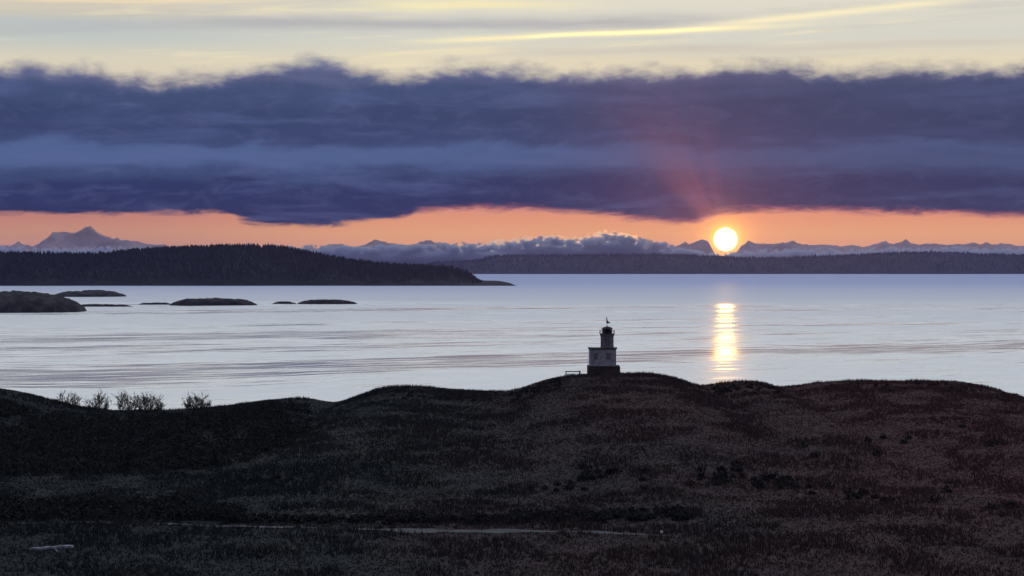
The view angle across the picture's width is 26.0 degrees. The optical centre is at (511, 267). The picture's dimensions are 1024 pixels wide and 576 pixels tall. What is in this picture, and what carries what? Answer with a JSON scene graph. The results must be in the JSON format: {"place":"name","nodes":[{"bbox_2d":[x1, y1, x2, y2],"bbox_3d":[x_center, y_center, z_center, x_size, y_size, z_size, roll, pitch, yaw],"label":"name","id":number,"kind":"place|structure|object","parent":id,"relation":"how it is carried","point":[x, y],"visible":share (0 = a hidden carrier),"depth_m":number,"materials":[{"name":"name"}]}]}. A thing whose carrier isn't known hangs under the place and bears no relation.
{"place":"outdoors","nodes":[
{"label":"outdoors","id":0,"kind":"place"},
{"bbox_2d":[0,250,515,285],"bbox_3d":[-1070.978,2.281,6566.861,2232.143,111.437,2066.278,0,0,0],"label":"wooded island","id":1,"kind":"structure","parent":0,"point":[265,280],"depth_m":5661.41,"materials":[{"name":"plant"}]},
{"bbox_2d":[0,242,481,283],"bbox_3d":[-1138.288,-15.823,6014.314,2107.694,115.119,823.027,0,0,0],"label":"forest","id":2,"kind":"object","parent":1,"relation":"on","point":[280,255],"visible":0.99,"depth_m":5856.43,"materials":[{"name":"green plant"}]},
{"bbox_2d":[54,521,668,535],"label":"path","id":3,"kind":"structure","parent":0,"point":[423,530],"depth_m":225.83,"materials":[{"name":"grey gravel"}]},
{"bbox_2d":[0,274,1023,409],"bbox_3d":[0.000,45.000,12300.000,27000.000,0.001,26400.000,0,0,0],"label":"water","id":4,"kind":"structure","parent":0,"point":[773,329],"depth_m":1500.65,"materials":[{"name":"blue liquid"}]},
{"bbox_2d":[0,290,86,312],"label":"rock islet","id":5,"kind":"object","parent":4,"relation":"in","point":[13,301],"visible":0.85,"depth_m":2255.92,"materials":[{"name":"grey stone"}]},
{"bbox_2d":[54,290,125,296],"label":"rock islet","id":6,"kind":"object","parent":4,"relation":"in","point":[93,293],"visible":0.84,"depth_m":3465.77,"materials":[{"name":"grey stone"}]},
{"bbox_2d":[82,304,132,306],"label":"rock islet","id":7,"kind":"object","parent":4,"relation":"in","point":[102,305],"visible":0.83,"depth_m":2579.92,"materials":[{"name":"grey stone"}]},
{"bbox_2d":[138,302,169,304],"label":"rock islet","id":8,"kind":"object","parent":4,"relation":"in","point":[157,303],"visible":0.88,"depth_m":2720.80,"materials":[{"name":"grey stone"}]},
{"bbox_2d":[170,297,256,305],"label":"rock islet","id":9,"kind":"object","parent":4,"relation":"in","point":[215,301],"visible":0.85,"depth_m":2662.33,"materials":[{"name":"grey stone"}]},
{"bbox_2d":[273,301,295,303],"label":"rock islet","id":10,"kind":"object","parent":4,"relation":"in","point":[284,302],"visible":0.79,"depth_m":2774.21,"materials":[{"name":"grey stone"}]},
{"bbox_2d":[297,299,356,303],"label":"rock islet","id":11,"kind":"object","parent":4,"relation":"in","point":[326,301],"visible":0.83,"depth_m":2764.17,"materials":[{"name":"grey stone"}]},
{"bbox_2d":[0,371,1023,575],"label":"terrain","id":12,"kind":"structure","parent":0,"point":[619,484],"depth_m":268.31,"materials":[{"name":"brown plant"}]},
{"bbox_2d":[29,545,72,553],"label":"driftwood log","id":13,"kind":"object","parent":12,"relation":"on","point":[66,547],"visible":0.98,"depth_m":208.37,"materials":[{"name":"grey wood"}]},
{"bbox_2d":[52,390,81,407],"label":"bare bush","id":14,"kind":"object","parent":12,"relation":"on","point":[66,402],"visible":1,"depth_m":429.45,"materials":[{"name":"brown plant"}]},
{"bbox_2d":[81,391,115,410],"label":"bare bush","id":15,"kind":"object","parent":12,"relation":"on","point":[96,406],"visible":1,"depth_m":428.95,"materials":[{"name":"brown plant"}]},
{"bbox_2d":[111,390,141,411],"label":"bare bush","id":16,"kind":"object","parent":12,"relation":"on","point":[122,401],"visible":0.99,"depth_m":429.05,"materials":[{"name":"brown plant"}]},
{"bbox_2d":[134,391,165,411],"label":"bare bush","id":17,"kind":"object","parent":12,"relation":"on","point":[145,404],"visible":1,"depth_m":428.98,"materials":[{"name":"brown plant"}]},
{"bbox_2d":[182,392,211,409],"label":"bare bush","id":18,"kind":"object","parent":12,"relation":"on","point":[199,404],"visible":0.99,"depth_m":429.04,"materials":[{"name":"brown plant"}]},
{"bbox_2d":[272,545,278,569],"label":"dead stalk","id":19,"kind":"object","parent":12,"relation":"on","point":[275,551],"visible":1,"depth_m":196.29,"materials":[{"name":"brown plant"}]},
{"bbox_2d":[295,540,302,570],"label":"dead stalk","id":20,"kind":"object","parent":12,"relation":"on","point":[299,555],"visible":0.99,"depth_m":195.80,"materials":[{"name":"brown plant"}]},
{"bbox_2d":[0,377,1023,524],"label":"thicket","id":21,"kind":"object","parent":12,"relation":"on","point":[73,506],"visible":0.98,"depth_m":304.04,"materials":[{"name":"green plant"}]},
{"bbox_2d":[587,317,619,375],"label":"lighthouse","id":22,"kind":"object","parent":12,"relation":"on","point":[602,359],"visible":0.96,"depth_m":423.90,"materials":[{"name":"paint"}]},
{"bbox_2d":[0,226,1023,264],"bbox_3d":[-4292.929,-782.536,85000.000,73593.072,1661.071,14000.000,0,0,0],"label":"mountain","id":23,"kind":"structure","parent":0,"point":[88,239],"depth_m":84157.30,"materials":[{"name":"blue stone"}]},
{"bbox_2d":[0,0,1023,255],"label":"sky","id":24,"kind":"structure","parent":0,"point":[531,125],"materials":[{"name":"blue"}]},
{"bbox_2d":[416,250,1023,273],"bbox_3d":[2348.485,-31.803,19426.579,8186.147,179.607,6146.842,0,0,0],"label":"shore","id":25,"kind":"structure","parent":0,"point":[685,267],"depth_m":16798.62,"materials":[{"name":"plant"}]}
]}

